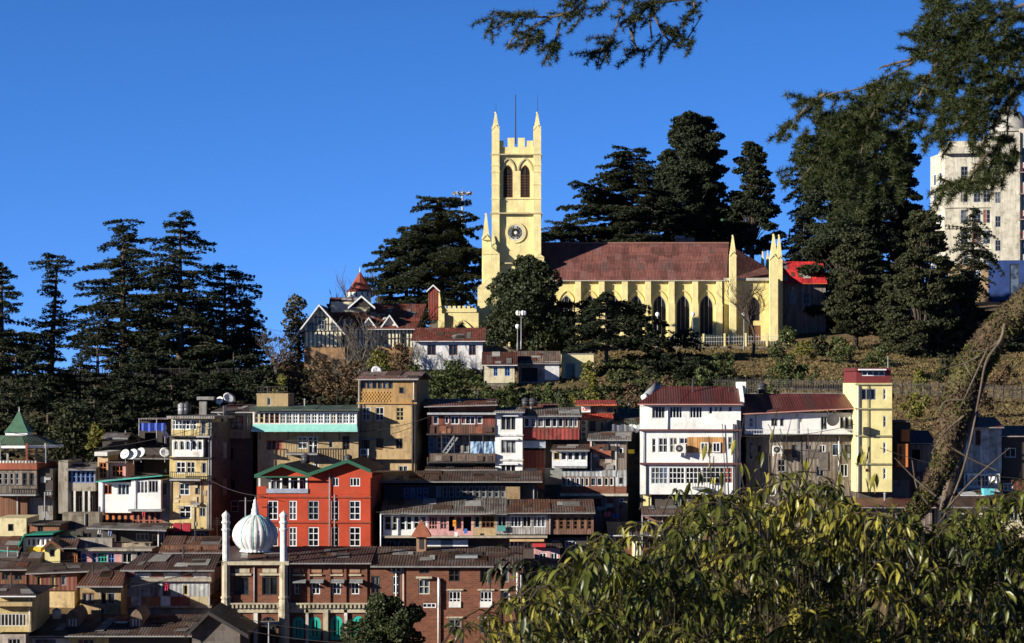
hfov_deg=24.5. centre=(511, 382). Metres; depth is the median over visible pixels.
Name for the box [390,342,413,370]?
shrub
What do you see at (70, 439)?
cable
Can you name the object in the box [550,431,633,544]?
patched timber house
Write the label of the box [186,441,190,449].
window
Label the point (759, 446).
window
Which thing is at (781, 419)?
window
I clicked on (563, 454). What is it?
window
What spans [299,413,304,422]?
window
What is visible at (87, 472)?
window
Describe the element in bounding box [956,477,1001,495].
tarp shed
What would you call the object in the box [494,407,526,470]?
narrow white house
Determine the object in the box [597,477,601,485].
window
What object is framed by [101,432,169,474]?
dark terrace house
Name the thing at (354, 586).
window
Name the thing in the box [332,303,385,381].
bare tree
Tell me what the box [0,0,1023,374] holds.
sky
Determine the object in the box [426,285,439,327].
chimney tower
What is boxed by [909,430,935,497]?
maroon roof shack
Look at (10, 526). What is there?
window
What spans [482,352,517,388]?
house
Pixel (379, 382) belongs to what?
window
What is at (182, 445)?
window
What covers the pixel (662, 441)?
window
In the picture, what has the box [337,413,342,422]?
window
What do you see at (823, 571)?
leafy bush
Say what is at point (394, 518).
window
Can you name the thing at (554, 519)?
window
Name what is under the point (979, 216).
window
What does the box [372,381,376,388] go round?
window
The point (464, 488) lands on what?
window
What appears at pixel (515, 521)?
window
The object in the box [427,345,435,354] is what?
window
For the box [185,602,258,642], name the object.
gabled dark house
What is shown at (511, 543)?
window
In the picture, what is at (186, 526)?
red tank
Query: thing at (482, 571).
window
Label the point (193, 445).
window
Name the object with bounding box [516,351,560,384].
tin shack
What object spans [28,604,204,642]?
dormer roof house
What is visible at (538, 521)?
window
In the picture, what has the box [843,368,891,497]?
slim yellow house
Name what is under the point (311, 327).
window
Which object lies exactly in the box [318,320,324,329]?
window
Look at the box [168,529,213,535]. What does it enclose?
red tank shed
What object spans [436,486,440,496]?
window
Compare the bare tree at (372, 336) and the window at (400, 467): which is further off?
the bare tree at (372, 336)
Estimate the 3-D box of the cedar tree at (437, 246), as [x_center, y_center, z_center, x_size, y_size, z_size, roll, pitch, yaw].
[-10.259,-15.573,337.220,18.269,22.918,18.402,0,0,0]
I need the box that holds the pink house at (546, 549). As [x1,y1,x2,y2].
[531,542,561,557]
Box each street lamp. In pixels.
[515,324,519,350]
[516,310,526,348]
[691,312,694,348]
[743,312,744,349]
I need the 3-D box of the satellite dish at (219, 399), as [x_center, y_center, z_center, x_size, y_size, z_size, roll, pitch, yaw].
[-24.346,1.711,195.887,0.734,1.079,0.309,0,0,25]
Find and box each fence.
[64,367,275,378]
[703,376,842,392]
[892,379,1023,404]
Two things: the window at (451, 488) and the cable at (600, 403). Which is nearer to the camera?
the window at (451, 488)
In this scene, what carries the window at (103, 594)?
in the tan shutter hut at (103, 589)
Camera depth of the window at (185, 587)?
169.94 m
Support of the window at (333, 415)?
in the green roof tenement at (322, 436)
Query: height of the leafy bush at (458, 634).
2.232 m
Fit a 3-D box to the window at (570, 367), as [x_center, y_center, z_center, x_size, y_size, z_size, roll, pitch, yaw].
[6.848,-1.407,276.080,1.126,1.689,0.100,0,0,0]
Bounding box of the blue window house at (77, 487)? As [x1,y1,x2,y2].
[58,458,98,513]
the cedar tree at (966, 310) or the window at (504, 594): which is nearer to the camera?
the window at (504, 594)
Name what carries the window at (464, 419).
in the wooden veranda house at (460, 433)
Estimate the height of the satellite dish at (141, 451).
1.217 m
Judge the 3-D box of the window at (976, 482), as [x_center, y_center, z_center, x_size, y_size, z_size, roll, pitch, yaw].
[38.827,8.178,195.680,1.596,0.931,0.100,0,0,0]
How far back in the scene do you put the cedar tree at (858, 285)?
306.21 m
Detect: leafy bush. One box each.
[441,601,545,642]
[447,576,581,642]
[481,544,648,642]
[500,543,587,642]
[518,532,657,642]
[536,567,686,642]
[553,488,731,642]
[560,521,687,642]
[597,488,777,642]
[621,533,738,639]
[654,487,808,642]
[676,532,845,641]
[678,468,851,642]
[720,531,879,640]
[725,480,882,642]
[741,478,938,642]
[798,482,965,642]
[814,529,976,640]
[866,508,1009,642]
[876,491,1012,642]
[878,524,1023,642]
[933,481,1023,642]
[945,469,1023,642]
[961,545,1023,640]
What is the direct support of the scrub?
on the ground at (552, 492)
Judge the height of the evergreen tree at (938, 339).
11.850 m
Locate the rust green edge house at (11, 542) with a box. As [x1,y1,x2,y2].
[0,536,22,551]
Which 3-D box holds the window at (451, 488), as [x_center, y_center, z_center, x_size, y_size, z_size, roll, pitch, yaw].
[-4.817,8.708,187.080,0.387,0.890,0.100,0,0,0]
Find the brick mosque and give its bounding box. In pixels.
[221,499,523,642]
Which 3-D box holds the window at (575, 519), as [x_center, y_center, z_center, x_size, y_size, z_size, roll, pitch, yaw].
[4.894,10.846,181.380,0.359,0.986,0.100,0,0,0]
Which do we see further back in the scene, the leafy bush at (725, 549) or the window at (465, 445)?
the window at (465, 445)
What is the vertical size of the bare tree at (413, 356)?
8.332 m
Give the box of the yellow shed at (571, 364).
[560,354,593,380]
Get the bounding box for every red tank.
[173,523,181,530]
[182,523,190,530]
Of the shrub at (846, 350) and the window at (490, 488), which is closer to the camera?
the window at (490, 488)
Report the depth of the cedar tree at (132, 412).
237.43 m
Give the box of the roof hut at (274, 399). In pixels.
[256,386,294,405]
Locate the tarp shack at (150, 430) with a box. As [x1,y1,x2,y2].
[138,417,170,446]
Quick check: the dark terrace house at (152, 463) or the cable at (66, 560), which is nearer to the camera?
the cable at (66, 560)
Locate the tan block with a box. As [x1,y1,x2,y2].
[356,371,432,497]
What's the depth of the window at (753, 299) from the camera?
321.55 m
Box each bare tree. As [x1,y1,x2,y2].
[256,329,297,373]
[271,336,297,371]
[308,347,339,374]
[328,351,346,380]
[329,265,383,303]
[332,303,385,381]
[332,328,399,372]
[396,337,424,369]
[716,271,767,356]
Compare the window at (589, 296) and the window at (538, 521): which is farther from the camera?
the window at (589, 296)
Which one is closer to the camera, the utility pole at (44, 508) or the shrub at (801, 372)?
the utility pole at (44, 508)
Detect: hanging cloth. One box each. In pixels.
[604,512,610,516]
[989,476,996,482]
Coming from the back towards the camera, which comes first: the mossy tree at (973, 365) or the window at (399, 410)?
the window at (399, 410)
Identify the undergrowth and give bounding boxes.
[0,361,380,462]
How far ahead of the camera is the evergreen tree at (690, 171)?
349.27 m
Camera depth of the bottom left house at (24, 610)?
158.16 m
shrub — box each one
[42,404,101,461]
[84,422,108,448]
[264,352,320,396]
[268,373,288,392]
[302,353,353,398]
[322,360,365,401]
[366,348,398,370]
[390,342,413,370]
[407,364,431,380]
[428,359,466,397]
[429,380,463,398]
[452,374,499,398]
[479,391,516,406]
[495,382,526,405]
[531,382,563,403]
[537,392,572,406]
[568,384,616,405]
[579,360,598,386]
[606,382,647,407]
[646,374,677,388]
[686,376,698,385]
[694,367,720,385]
[705,351,737,373]
[754,383,778,393]
[765,342,798,386]
[775,325,799,348]
[788,340,816,359]
[793,364,819,383]
[809,334,834,355]
[826,336,857,364]
[859,346,892,367]
[898,392,930,418]
[913,368,931,391]
[930,357,955,382]
[978,389,994,414]
[987,363,1019,386]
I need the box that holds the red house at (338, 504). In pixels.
[254,456,384,545]
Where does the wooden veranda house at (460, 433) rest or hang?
on the ground at (552, 492)
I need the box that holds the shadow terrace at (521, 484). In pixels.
[372,470,541,498]
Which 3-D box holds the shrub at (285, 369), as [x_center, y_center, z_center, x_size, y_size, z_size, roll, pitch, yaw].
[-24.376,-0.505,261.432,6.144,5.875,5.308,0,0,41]
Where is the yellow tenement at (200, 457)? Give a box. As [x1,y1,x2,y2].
[166,406,235,535]
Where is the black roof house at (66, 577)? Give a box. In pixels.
[25,562,123,607]
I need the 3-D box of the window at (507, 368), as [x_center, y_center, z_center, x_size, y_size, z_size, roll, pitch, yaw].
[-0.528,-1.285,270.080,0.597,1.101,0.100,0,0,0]
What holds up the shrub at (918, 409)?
on the ground at (552, 492)
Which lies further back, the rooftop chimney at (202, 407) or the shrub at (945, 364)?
the shrub at (945, 364)
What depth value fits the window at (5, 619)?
158.13 m
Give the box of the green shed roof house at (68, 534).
[56,529,77,537]
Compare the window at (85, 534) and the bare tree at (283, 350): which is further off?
the bare tree at (283, 350)
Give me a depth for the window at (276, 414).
191.12 m
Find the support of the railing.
on the church retaining wall at (497, 348)
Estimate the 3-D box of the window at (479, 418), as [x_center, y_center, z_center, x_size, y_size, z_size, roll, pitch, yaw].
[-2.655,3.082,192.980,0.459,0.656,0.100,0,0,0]
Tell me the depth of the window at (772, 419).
191.68 m
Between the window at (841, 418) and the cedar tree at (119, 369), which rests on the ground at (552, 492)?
the cedar tree at (119, 369)
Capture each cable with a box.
[1,448,89,463]
[3,552,118,561]
[10,432,139,440]
[97,424,208,447]
[121,560,222,587]
[210,480,260,495]
[240,617,349,631]
[241,629,348,642]
[266,328,411,338]
[360,416,430,431]
[379,512,516,515]
[526,400,637,403]
[747,424,854,436]
[881,448,1021,478]
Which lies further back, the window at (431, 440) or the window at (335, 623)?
the window at (431, 440)
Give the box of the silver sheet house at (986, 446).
[934,417,1003,495]
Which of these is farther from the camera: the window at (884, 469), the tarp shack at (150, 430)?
the tarp shack at (150, 430)
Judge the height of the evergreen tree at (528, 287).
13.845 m
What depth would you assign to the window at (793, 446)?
192.10 m
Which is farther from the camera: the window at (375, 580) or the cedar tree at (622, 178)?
the cedar tree at (622, 178)
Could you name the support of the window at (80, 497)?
in the blue window house at (77, 487)
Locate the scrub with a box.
[396,350,751,411]
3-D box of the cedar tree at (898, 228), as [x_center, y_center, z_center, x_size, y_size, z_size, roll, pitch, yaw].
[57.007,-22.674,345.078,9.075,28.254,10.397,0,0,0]
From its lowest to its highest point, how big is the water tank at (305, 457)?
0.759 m
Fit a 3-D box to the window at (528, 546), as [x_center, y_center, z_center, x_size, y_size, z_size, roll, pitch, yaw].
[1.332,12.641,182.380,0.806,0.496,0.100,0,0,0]
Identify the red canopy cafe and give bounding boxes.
[575,400,616,498]
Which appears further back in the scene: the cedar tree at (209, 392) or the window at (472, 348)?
the window at (472, 348)
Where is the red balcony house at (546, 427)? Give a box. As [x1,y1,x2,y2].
[520,390,581,498]
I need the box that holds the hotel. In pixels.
[930,110,1023,301]
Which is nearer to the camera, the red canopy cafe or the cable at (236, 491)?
the cable at (236, 491)
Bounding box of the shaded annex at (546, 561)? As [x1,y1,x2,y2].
[523,558,562,596]
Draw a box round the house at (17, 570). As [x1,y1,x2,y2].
[0,547,44,583]
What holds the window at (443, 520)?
in the glazed terrace at (566, 523)
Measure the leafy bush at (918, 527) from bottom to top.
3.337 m
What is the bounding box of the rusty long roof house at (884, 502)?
[817,492,935,572]
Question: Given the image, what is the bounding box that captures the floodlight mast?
[452,186,472,306]
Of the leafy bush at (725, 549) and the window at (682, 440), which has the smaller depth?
the leafy bush at (725, 549)
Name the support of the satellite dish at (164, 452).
on the white bay house at (126, 494)
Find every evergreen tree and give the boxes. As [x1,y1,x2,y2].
[279,293,309,361]
[340,592,425,642]
[479,254,573,350]
[644,110,729,241]
[717,141,786,258]
[916,275,961,348]
[998,299,1023,350]
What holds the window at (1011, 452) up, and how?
in the dark rust house at (1013, 454)
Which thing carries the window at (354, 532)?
in the red house at (338, 504)
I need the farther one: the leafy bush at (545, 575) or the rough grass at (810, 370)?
the rough grass at (810, 370)
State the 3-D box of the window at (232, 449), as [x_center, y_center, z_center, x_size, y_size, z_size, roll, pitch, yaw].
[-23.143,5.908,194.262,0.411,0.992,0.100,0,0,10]
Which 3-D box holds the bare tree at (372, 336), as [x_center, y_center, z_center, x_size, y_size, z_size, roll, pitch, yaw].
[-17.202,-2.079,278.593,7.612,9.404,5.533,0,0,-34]
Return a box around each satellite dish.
[120,449,128,463]
[128,449,137,464]
[137,447,144,462]
[160,447,169,462]
[162,430,168,442]
[216,396,222,403]
[223,393,234,405]
[371,366,381,371]
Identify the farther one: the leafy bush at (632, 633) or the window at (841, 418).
the window at (841, 418)
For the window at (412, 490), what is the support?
in the shadow terrace at (521, 484)
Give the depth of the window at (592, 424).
200.14 m
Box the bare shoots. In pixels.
[684,384,878,635]
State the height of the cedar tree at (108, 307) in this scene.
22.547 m
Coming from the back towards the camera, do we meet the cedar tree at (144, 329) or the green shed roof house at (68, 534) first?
the cedar tree at (144, 329)
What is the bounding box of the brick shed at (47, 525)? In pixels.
[28,520,70,534]
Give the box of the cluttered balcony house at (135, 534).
[76,522,172,550]
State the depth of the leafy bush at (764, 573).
11.84 m
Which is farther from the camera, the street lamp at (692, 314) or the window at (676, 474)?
the street lamp at (692, 314)
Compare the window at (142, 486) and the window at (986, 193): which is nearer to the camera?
the window at (142, 486)
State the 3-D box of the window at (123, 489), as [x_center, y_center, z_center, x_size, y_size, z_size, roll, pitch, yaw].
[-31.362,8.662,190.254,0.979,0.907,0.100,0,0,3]
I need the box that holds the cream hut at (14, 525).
[0,515,38,535]
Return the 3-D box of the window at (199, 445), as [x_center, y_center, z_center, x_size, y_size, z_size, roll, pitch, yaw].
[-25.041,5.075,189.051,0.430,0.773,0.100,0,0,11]
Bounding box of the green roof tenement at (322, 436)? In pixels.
[249,392,360,472]
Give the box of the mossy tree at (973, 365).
[880,283,1023,640]
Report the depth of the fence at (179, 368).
275.96 m
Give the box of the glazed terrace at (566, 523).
[380,498,594,586]
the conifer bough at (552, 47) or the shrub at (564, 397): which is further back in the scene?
the shrub at (564, 397)
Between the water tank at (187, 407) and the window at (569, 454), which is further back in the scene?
the water tank at (187, 407)
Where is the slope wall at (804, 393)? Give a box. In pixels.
[747,393,842,393]
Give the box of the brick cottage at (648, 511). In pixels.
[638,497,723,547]
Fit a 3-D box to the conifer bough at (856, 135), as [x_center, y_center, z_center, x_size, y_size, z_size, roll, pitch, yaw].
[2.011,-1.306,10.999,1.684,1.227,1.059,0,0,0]
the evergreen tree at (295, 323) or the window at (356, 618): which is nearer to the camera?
the window at (356, 618)
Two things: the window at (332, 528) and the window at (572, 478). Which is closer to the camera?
the window at (332, 528)
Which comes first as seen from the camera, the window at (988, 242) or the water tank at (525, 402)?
the water tank at (525, 402)
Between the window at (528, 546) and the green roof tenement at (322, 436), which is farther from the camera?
the green roof tenement at (322, 436)
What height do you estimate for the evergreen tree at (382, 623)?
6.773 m
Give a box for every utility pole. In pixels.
[44,492,45,520]
[239,497,251,516]
[268,622,269,642]
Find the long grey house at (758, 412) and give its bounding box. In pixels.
[741,376,855,546]
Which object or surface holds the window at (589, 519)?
in the glazed terrace at (566, 523)
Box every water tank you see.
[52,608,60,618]
[178,402,183,413]
[184,401,190,413]
[301,453,309,462]
[344,454,351,459]
[522,397,528,405]
[529,397,536,405]
[757,382,766,393]
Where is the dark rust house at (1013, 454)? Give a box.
[1000,426,1023,495]
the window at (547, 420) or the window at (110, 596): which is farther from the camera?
the window at (547, 420)
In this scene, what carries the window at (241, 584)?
in the brick mosque
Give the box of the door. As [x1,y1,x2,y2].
[749,326,760,340]
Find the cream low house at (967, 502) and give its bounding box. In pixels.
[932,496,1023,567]
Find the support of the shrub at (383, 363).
on the ground at (552, 492)
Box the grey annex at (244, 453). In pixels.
[211,397,259,528]
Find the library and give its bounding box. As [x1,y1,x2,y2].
[297,271,425,369]
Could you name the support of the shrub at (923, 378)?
on the ground at (552, 492)
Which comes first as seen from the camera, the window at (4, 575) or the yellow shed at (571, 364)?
the window at (4, 575)
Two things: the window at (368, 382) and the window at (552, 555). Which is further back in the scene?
the window at (368, 382)
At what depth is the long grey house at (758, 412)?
191.94 m
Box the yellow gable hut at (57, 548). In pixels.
[41,535,81,562]
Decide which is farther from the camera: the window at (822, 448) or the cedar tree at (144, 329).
the cedar tree at (144, 329)
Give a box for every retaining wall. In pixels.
[62,512,101,529]
[483,346,789,351]
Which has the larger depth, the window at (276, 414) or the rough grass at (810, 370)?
the rough grass at (810, 370)
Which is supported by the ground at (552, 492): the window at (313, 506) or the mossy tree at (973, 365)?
the mossy tree at (973, 365)
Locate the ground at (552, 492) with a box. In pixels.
[0,302,1023,642]
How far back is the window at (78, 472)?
191.02 m
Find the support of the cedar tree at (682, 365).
on the ground at (552, 492)
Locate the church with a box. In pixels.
[438,94,782,344]
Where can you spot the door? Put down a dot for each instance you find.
(757, 329)
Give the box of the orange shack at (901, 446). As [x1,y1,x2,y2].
[892,420,911,497]
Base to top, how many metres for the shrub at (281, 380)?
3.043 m
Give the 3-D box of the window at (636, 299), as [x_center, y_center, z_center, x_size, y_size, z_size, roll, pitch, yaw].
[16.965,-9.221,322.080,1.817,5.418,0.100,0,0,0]
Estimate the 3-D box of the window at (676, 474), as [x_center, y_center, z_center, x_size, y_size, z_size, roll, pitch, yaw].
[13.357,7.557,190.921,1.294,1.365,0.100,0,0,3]
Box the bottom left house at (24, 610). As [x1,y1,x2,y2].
[0,573,58,642]
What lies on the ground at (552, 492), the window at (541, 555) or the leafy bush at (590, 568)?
the leafy bush at (590, 568)
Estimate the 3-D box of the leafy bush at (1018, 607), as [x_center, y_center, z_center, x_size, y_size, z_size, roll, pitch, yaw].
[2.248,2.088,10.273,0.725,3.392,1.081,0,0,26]
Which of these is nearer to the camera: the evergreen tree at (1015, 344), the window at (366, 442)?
the window at (366, 442)
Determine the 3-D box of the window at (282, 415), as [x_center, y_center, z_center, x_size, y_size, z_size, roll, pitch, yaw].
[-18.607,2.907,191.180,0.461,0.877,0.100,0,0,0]
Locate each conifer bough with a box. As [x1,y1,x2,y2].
[469,0,589,68]
[569,0,707,71]
[763,0,1023,232]
[917,0,1023,217]
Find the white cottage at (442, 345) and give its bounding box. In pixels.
[410,328,485,374]
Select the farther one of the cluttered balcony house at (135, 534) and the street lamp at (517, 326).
the street lamp at (517, 326)
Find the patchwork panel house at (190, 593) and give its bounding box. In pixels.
[120,546,222,613]
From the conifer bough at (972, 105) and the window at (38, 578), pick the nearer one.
the conifer bough at (972, 105)
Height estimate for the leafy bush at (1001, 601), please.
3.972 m
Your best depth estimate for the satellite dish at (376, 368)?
195.99 m
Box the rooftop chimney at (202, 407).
[197,397,214,414]
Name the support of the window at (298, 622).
in the brick mosque
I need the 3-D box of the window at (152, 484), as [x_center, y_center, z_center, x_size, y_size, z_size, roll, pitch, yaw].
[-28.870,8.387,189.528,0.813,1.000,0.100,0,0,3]
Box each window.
[0,614,25,625]
[2,573,7,579]
[4,473,7,484]
[8,524,13,530]
[8,638,20,642]
[10,473,13,484]
[14,573,21,579]
[15,473,18,484]
[22,473,26,485]
[30,473,33,485]
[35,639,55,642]
[36,576,40,584]
[50,550,54,556]
[50,575,54,587]
[61,575,65,584]
[67,555,76,561]
[69,471,71,482]
[71,496,73,511]
[72,471,75,482]
[77,471,80,482]
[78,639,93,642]
[79,496,81,511]
[81,471,84,482]
[82,554,85,561]
[82,593,93,603]
[84,533,91,536]
[86,471,89,482]
[90,471,93,482]
[90,496,92,511]
[92,553,96,561]
[98,553,106,561]
[99,462,106,477]
[102,514,105,521]
[102,593,105,603]
[104,485,111,493]
[107,593,114,603]
[108,553,113,561]
[112,465,122,476]
[118,484,129,494]
[122,553,131,562]
[134,513,137,522]
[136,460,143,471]
[136,534,148,540]
[137,481,147,493]
[145,513,148,522]
[148,480,157,492]
[150,513,153,522]
[152,534,159,540]
[156,513,159,522]
[162,583,169,595]
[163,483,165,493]
[172,420,196,429]
[174,441,178,449]
[176,461,185,473]
[179,483,189,494]
[179,505,190,517]
[180,441,184,449]
[183,585,187,594]
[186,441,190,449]
[187,461,194,473]
[191,441,195,449]
[192,533,204,535]
[195,482,199,493]
[197,441,201,449]
[199,507,205,516]
[201,421,205,433]
[202,462,205,473]
[223,406,226,421]
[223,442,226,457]
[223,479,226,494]
[231,416,242,429]
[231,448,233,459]
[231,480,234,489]
[231,501,237,511]
[234,577,248,594]
[254,413,258,422]
[260,413,263,422]
[261,617,276,642]
[262,577,277,594]
[265,413,268,422]
[266,440,281,449]
[268,501,277,519]
[270,413,273,422]
[271,480,279,487]
[275,413,278,422]
[280,413,285,422]
[286,413,291,422]
[288,480,303,488]
[289,501,296,519]
[289,527,296,545]
[293,413,297,422]
[293,617,303,639]
[294,583,299,593]
[298,437,306,448]
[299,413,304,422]
[305,413,310,422]
[308,437,317,452]
[308,501,318,519]
[308,527,318,545]
[309,322,313,329]
[309,617,320,639]
[312,413,316,422]
[312,583,319,593]
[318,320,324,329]
[318,413,323,422]
[324,413,329,422]
[330,322,336,329]
[330,616,341,639]
[331,413,335,422]
[331,501,338,519]
[331,527,338,545]
[332,478,338,485]
[332,583,340,593]
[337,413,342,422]
[342,436,349,448]
[343,413,348,422]
[349,501,359,519]
[349,527,359,545]
[350,413,354,422]
[350,478,359,485]
[351,583,358,593]
[353,616,361,635]
[362,381,365,388]
[362,407,369,420]
[362,440,369,447]
[367,381,370,388]
[371,576,379,592]
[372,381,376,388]
[375,407,383,420]
[376,438,383,448]
[378,381,381,388]
[382,334,386,343]
[383,381,386,388]
[384,516,390,529]
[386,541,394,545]
[388,381,392,388]
[391,567,401,572]
[392,516,397,529]
[392,576,398,592]
[396,407,403,420]
[396,438,402,448]
[398,465,407,469]
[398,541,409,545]
[399,387,403,393]
[400,516,405,529]
[404,488,408,496]
[406,516,411,529]
[410,488,414,496]
[414,516,418,528]
[417,488,421,496]
[418,579,429,593]
[419,567,429,572]
[420,516,425,524]
[422,603,435,607]
[423,488,427,496]
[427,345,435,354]
[429,438,433,451]
[429,517,437,528]
[433,416,437,423]
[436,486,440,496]
[437,437,440,448]
[440,517,446,528]
[442,437,449,448]
[442,486,446,496]
[445,416,448,423]
[449,345,457,354]
[449,486,453,496]
[449,569,459,580]
[449,591,460,600]
[449,619,460,630]
[450,416,458,423]
[455,444,461,452]
[455,486,459,496]
[456,517,461,528]
[461,416,474,423]
[462,486,466,496]
[463,443,468,452]
[468,486,472,496]
[469,345,475,354]
[474,516,479,527]
[475,486,479,496]
[477,416,481,423]
[480,569,489,581]
[480,591,491,600]
[481,486,485,496]
[482,516,493,527]
[488,486,492,496]
[494,367,497,375]
[494,486,498,496]
[498,516,505,524]
[501,416,515,429]
[501,440,515,453]
[501,465,515,470]
[501,486,505,496]
[502,571,508,581]
[502,591,509,599]
[503,165,512,197]
[505,366,509,375]
[510,516,521,526]
[510,542,517,545]
[520,165,529,197]
[522,516,530,526]
[524,418,529,426]
[524,542,533,548]
[530,418,535,426]
[533,516,545,526]
[537,418,543,426]
[539,553,545,557]
[545,418,550,426]
[550,553,557,557]
[552,418,556,426]
[552,517,556,528]
[554,452,559,459]
[558,418,562,426]
[559,517,563,528]
[561,295,572,310]
[561,452,566,459]
[562,477,565,485]
[565,418,568,426]
[565,541,575,551]
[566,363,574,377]
[566,517,570,528]
[567,452,572,459]
[567,477,570,485]
[569,418,572,426]
[571,477,574,485]
[573,517,577,528]
[574,418,577,426]
[574,452,579,459]
[576,477,579,485]
[580,477,583,485]
[580,517,584,528]
[581,452,585,459]
[585,295,596,317]
[585,477,588,485]
[587,517,591,528]
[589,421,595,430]
[590,477,595,485]
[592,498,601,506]
[595,406,605,412]
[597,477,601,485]
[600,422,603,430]
[604,477,607,485]
[606,406,613,412]
[607,297,619,334]
[609,477,613,485]
[629,295,642,334]
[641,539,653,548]
[651,467,667,483]
[652,406,664,417]
[652,438,655,452]
[653,295,665,334]
[658,437,667,452]
[669,467,684,483]
[670,406,681,417]
[670,437,677,452]
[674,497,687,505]
[676,295,689,333]
[679,437,686,449]
[686,467,701,483]
[690,406,701,417]
[700,295,712,334]
[700,442,707,451]
[702,467,732,482]
[709,406,712,413]
[712,442,719,451]
[728,437,732,448]
[748,297,759,320]
[749,418,753,426]
[749,442,753,459]
[756,445,761,459]
[771,418,777,425]
[778,459,785,471]
[780,418,783,425]
[790,293,796,303]
[792,445,797,456]
[803,293,809,303]
[816,466,823,476]
[819,445,825,451]
[821,417,826,428]
[832,444,841,455]
[837,464,847,476]
[840,417,843,428]
[845,417,848,428]
[845,445,850,458]
[862,371,884,375]
[862,389,875,399]
[883,389,885,398]
[883,416,885,426]
[883,442,885,452]
[883,468,885,478]
[899,446,901,459]
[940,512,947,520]
[961,166,967,176]
[961,210,967,222]
[970,475,988,485]
[974,190,980,201]
[974,210,980,222]
[975,430,980,444]
[983,190,989,201]
[983,210,989,222]
[983,230,989,243]
[995,192,1000,202]
[995,216,1000,226]
[995,240,1000,250]
[1003,483,1012,490]
[1005,448,1015,456]
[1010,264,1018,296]
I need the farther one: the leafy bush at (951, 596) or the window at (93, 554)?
the window at (93, 554)
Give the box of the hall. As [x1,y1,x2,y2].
[783,261,826,334]
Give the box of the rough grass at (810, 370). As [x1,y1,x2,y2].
[237,339,1023,437]
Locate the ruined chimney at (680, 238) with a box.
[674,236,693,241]
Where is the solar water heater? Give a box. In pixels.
[641,382,660,399]
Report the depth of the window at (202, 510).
189.54 m
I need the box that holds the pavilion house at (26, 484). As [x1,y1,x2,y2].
[0,408,63,520]
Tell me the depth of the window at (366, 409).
192.99 m
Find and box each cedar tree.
[0,262,42,379]
[0,331,71,383]
[0,385,35,434]
[2,355,57,408]
[13,379,95,433]
[23,252,88,375]
[32,405,113,463]
[39,361,112,402]
[61,218,187,363]
[72,324,133,374]
[77,385,127,436]
[86,356,145,412]
[88,402,138,451]
[109,348,195,409]
[110,209,249,374]
[110,378,163,435]
[129,308,163,358]
[136,375,213,420]
[170,359,222,408]
[184,262,270,371]
[191,353,276,403]
[191,381,229,413]
[215,386,258,406]
[230,299,280,366]
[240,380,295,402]
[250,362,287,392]
[362,226,444,327]
[378,195,483,314]
[541,220,580,241]
[542,144,673,241]
[545,298,616,351]
[557,291,682,363]
[599,184,714,241]
[621,352,707,382]
[652,326,708,351]
[711,190,746,243]
[776,211,827,291]
[781,134,825,238]
[796,114,909,326]
[821,232,886,348]
[869,272,914,354]
[874,132,931,312]
[880,209,963,358]
[931,273,984,352]
[945,206,1003,323]
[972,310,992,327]
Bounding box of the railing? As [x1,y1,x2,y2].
[669,332,788,345]
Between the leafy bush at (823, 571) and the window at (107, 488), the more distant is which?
the window at (107, 488)
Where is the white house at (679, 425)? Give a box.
[637,378,745,537]
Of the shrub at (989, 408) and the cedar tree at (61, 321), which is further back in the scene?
the cedar tree at (61, 321)
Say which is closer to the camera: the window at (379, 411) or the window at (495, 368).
the window at (379, 411)
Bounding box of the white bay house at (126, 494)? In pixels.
[94,450,169,527]
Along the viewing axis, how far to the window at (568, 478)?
191.77 m
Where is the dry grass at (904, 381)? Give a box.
[667,343,1023,439]
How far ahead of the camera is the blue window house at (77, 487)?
191.01 m
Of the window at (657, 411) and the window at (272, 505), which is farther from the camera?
the window at (657, 411)
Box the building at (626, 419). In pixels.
[611,403,639,520]
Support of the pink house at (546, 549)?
on the ground at (552, 492)
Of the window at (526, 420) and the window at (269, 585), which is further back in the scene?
the window at (526, 420)
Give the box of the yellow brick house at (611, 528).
[604,519,662,578]
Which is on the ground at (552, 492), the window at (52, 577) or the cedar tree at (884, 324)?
the cedar tree at (884, 324)
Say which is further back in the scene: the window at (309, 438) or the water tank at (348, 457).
the window at (309, 438)
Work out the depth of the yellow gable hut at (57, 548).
177.53 m
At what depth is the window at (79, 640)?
160.11 m
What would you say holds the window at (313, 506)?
in the red house at (338, 504)
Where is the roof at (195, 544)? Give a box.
[158,522,236,591]
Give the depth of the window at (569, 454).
191.12 m
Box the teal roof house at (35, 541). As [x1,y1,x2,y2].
[18,529,64,551]
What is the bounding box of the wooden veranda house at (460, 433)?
[424,389,497,470]
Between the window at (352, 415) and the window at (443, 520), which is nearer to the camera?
the window at (443, 520)
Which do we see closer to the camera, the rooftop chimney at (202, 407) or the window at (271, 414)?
the window at (271, 414)
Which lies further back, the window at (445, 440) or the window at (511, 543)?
the window at (445, 440)
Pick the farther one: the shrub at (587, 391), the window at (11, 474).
the shrub at (587, 391)
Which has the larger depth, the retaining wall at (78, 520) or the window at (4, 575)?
the retaining wall at (78, 520)
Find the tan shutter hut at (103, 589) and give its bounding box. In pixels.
[76,565,129,613]

